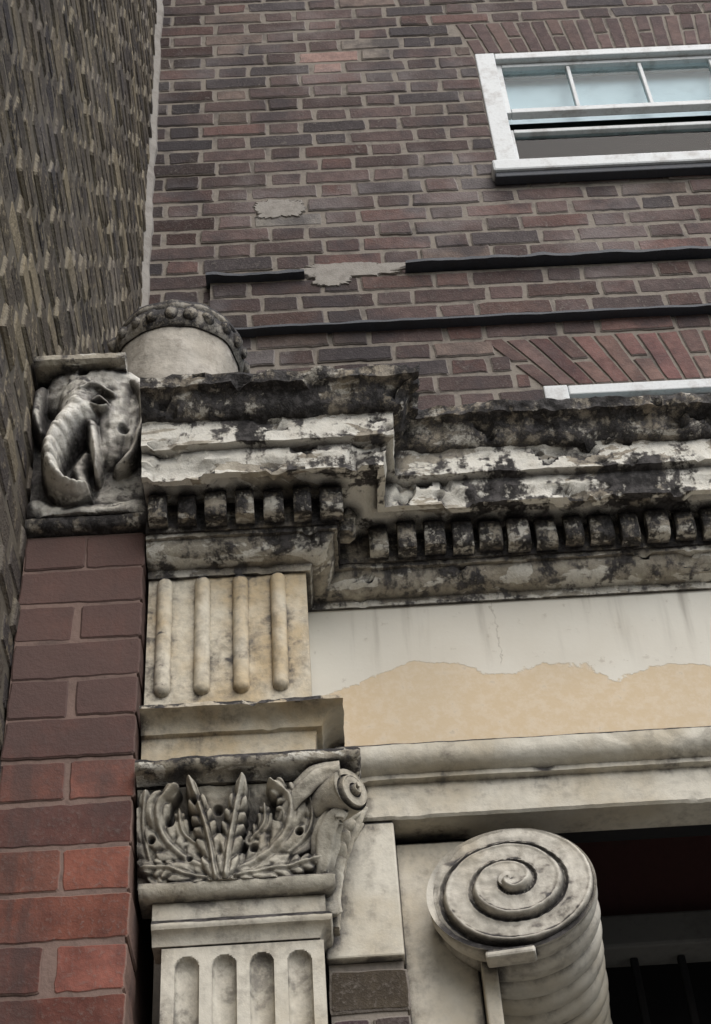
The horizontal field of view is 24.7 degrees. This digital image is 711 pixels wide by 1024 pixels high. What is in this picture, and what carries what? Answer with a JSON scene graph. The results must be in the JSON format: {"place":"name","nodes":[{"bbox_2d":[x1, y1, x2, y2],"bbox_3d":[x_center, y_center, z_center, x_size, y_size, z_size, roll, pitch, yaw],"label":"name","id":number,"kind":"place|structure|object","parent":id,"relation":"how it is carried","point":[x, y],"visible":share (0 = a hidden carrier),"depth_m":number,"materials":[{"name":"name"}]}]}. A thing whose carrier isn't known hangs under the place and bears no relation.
{"place":"outdoors","nodes":[
{"label":"outdoors","id":0,"kind":"place"},
{"bbox_2d":[329,961,407,1023],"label":"joint","id":1,"kind":"object","parent":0,"point":[371,1017],"visible":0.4,"depth_m":2.29,"materials":[{"name":"grey concrete"}]},
{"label":"pavement","id":2,"kind":"structure","parent":0,"visible":0},
{"bbox_2d":[0,533,153,1023],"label":"brick pier","id":3,"kind":"structure","parent":2,"relation":"on","point":[75,939],"depth_m":2.35,"materials":[{"name":"red brick"}]},
{"bbox_2d":[25,352,146,538],"bbox_3d":[-0.444,-0.061,2.854,0.225,0.358,0.296,-3,-44,-2],"label":"carved elephant corbel","id":4,"kind":"object","parent":3,"relation":"on","point":[86,480],"visible":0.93,"depth_m":2.77,"materials":[{"name":"stone"}]},
{"bbox_2d":[0,0,154,760],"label":"side mortar","id":5,"kind":"object","parent":2,"relation":"on","point":[11,254],"depth_m":3.15,"materials":[{"name":"grey concrete"}]},
{"bbox_2d":[0,0,156,777],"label":"side bricks","id":6,"kind":"object","parent":2,"relation":"on","point":[80,275],"visible":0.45,"depth_m":3.35,"materials":[{"name":"brown brick"}]},
{"bbox_2d":[149,0,710,409],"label":"wall bricks","id":7,"kind":"object","parent":6,"relation":"attached to","point":[482,242],"depth_m":5.34,"materials":[{"name":"brown brick"}]},
{"bbox_2d":[139,0,163,307],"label":"corner cement fillet","id":8,"kind":"object","parent":7,"relation":"attached to","point":[151,179],"visible":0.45,"depth_m":5.39,"materials":[{"name":"grey concrete"}]},
{"bbox_2d":[253,199,305,219],"bbox_3d":[-0.246,-0.979,5.233,0.179,0.110,0.005,-3,-44,-2],"label":"cement patch","id":9,"kind":"object","parent":7,"relation":"attached to","point":[272,209],"visible":1,"depth_m":5.23,"materials":[{"name":"grey concrete"}]},
{"bbox_2d":[208,260,710,327],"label":"string course bricks","id":10,"kind":"object","parent":7,"relation":"attached to","point":[560,289],"visible":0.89,"depth_m":4.88,"materials":[{"name":"brown brick"}]},
{"bbox_2d":[205,269,304,288],"bbox_3d":[-0.306,-0.715,4.947,0.300,0.028,0.055,-3,-44,-2],"label":"lead flashing","id":11,"kind":"object","parent":10,"relation":"on","point":[265,276],"visible":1,"depth_m":4.93,"materials":[{"name":"black metal"}]},
{"bbox_2d":[311,270,351,286],"bbox_3d":[-0.074,-0.712,4.941,0.128,0.082,0.006,-3,-44,-2],"label":"cement patch","id":12,"kind":"object","parent":10,"relation":"on","point":[326,278],"visible":1,"depth_m":4.94,"materials":[{"name":"grey concrete"}]},
{"bbox_2d":[299,262,404,278],"bbox_3d":[-0.001,-0.743,4.970,0.369,0.075,0.006,-3,-44,-2],"label":"cement patch","id":13,"kind":"object","parent":10,"relation":"on","point":[361,269],"visible":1,"depth_m":4.97,"materials":[{"name":"grey concrete"}]},
{"bbox_2d":[210,259,710,326],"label":"string course mortar","id":14,"kind":"object","parent":10,"relation":"attached to","point":[588,298],"visible":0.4,"depth_m":4.90,"materials":[{"name":"grey concrete"}]},
{"bbox_2d":[235,303,710,337],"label":"cable","id":15,"kind":"object","parent":10,"relation":"attached to","point":[475,320],"visible":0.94,"depth_m":4.80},
{"bbox_2d":[405,246,710,273],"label":"lead flashing","id":16,"kind":"object","parent":7,"relation":"attached to","point":[504,261],"visible":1,"depth_m":4.96,"materials":[{"name":"black metal"}]},
{"bbox_2d":[456,14,710,55],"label":"arch","id":17,"kind":"structure","parent":7,"relation":"attached to","point":[573,34],"depth_m":5.95,"materials":[{"name":"brick"}]},
{"bbox_2d":[475,44,710,184],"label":"window","id":18,"kind":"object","parent":7,"relation":"attached to","point":[598,114],"visible":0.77,"depth_m":5.82,"materials":[{"name":"white paint"}]},
{"bbox_2d":[484,329,710,386],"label":"arch","id":19,"kind":"structure","parent":7,"relation":"attached to","point":[630,343],"depth_m":4.70,"materials":[{"name":"brick"}]},
{"bbox_3d":[1.199,0.552,3.773,1.235,0.060,0.145,-3,-44,-2],"label":"sill","id":20,"kind":"object","parent":7,"relation":"attached to","visible":0},
{"bbox_2d":[543,385,569,399],"bbox_3d":[0.606,0.131,4.218,0.070,1.270,0.103,-3,-44,-2],"label":"jamb","id":21,"kind":"object","parent":20,"relation":"on","point":[559,392],"visible":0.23,"depth_m":4.60,"materials":[{"name":"white paint"}]},
{"bbox_2d":[135,572,367,1023],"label":"fluted pilaster","id":22,"kind":"object","parent":2,"relation":"on","point":[252,808],"visible":0.99,"depth_m":2.32,"materials":[{"name":"stone"}]},
{"bbox_2d":[329,969,410,1023],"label":"jamb bricks","id":23,"kind":"object","parent":2,"relation":"on","point":[368,991],"visible":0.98,"depth_m":2.26,"materials":[{"name":"brown brick"}]},
{"bbox_2d":[326,822,404,1006],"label":"jamb block","id":24,"kind":"structure","parent":23,"relation":"on","point":[371,930],"depth_m":2.35,"materials":[{"name":"beige stone"}]},
{"bbox_2d":[308,590,710,842],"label":"stone entablature","id":25,"kind":"structure","parent":23,"relation":"on","point":[556,715],"depth_m":2.60,"materials":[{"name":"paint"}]},
{"bbox_2d":[141,411,710,537],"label":"corona","id":26,"kind":"object","parent":25,"relation":"attached to","point":[367,470],"visible":0.74,"depth_m":2.74,"materials":[{"name":"stone"}]},
{"bbox_2d":[140,363,710,453],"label":"crown cyma","id":27,"kind":"object","parent":26,"relation":"on","point":[265,396],"visible":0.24,"depth_m":2.78,"materials":[{"name":"stone"}]},
{"bbox_2d":[107,299,249,377],"bbox_3d":[-0.335,-0.190,3.042,0.277,0.455,0.276,-3,-44,-2],"label":"stone arch","id":28,"kind":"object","parent":27,"relation":"on","point":[163,339],"visible":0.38,"depth_m":3.03,"materials":[{"name":"beige stone"}]},
{"bbox_2d":[146,525,710,611],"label":"bed mould","id":29,"kind":"object","parent":25,"relation":"attached to","point":[311,552],"visible":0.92,"depth_m":2.75,"materials":[{"name":"stone"}]},
{"bbox_2d":[146,499,710,564],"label":"stone cornice","id":30,"kind":"structure","parent":29,"relation":"on","point":[356,550],"depth_m":2.75,"materials":[{"name":"grey stone"}]},
{"bbox_2d":[148,486,710,558],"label":"dentils","id":31,"kind":"object","parent":30,"relation":"attached to","point":[601,531],"visible":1,"depth_m":2.74,"materials":[{"name":"stone"}]},
{"bbox_2d":[395,824,710,844],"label":"lintel back","id":32,"kind":"structure","parent":25,"relation":"attached to","point":[639,833],"depth_m":2.51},
{"bbox_2d":[150,0,710,1023],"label":"wall mortar","id":33,"kind":"object","parent":2,"relation":"on","point":[456,32],"depth_m":5.32,"materials":[{"name":"grey concrete"}]},
{"bbox_2d":[395,841,710,1023],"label":"doorway surround","id":34,"kind":"object","parent":2,"relation":"on","point":[445,985],"visible":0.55,"depth_m":2.41,"materials":[{"name":"beige stone"}]},
{"bbox_2d":[480,961,504,1023],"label":"panel fillet","id":35,"kind":"object","parent":34,"relation":"attached to","point":[492,1000],"depth_m":2.27,"materials":[{"name":"beige stone"}]},
{"bbox_2d":[426,828,612,1023],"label":"scroll bracket","id":36,"kind":"object","parent":34,"relation":"attached to","point":[519,908],"visible":0.89,"depth_m":2.31,"materials":[{"name":"grey stone"}]},
{"bbox_2d":[630,958,650,1023],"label":"railing bar","id":37,"kind":"object","parent":2,"relation":"on","point":[640,992],"visible":1,"depth_m":2.86,"materials":[{"name":"black metal"}]},
{"bbox_2d":[600,910,710,967],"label":"grey transom","id":38,"kind":"object","parent":37,"relation":"on","point":[657,938],"depth_m":2.90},
{"bbox_2d":[574,835,710,915],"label":"maroon fascia","id":39,"kind":"structure","parent":38,"relation":"on","point":[657,875],"depth_m":3.02,"materials":[{"name":"red paint"}]},
{"bbox_2d":[677,955,699,1023],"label":"railing bar","id":40,"kind":"object","parent":2,"relation":"on","point":[688,990],"visible":1,"depth_m":2.86,"materials":[{"name":"black metal"}]},
{"label":"upper glass","id":41,"kind":"object","parent":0,"visible":0},
{"bbox_3d":[1.126,-0.326,4.628,0.994,0.020,0.031,-3,-44,-2],"label":"upper rail","id":42,"kind":"object","parent":41,"relation":"attached to","visible":0},
{"bbox_2d":[568,378,710,397],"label":"head","id":43,"kind":"object","parent":42,"relation":"on","point":[674,387],"visible":0.45,"depth_m":4.61}
]}

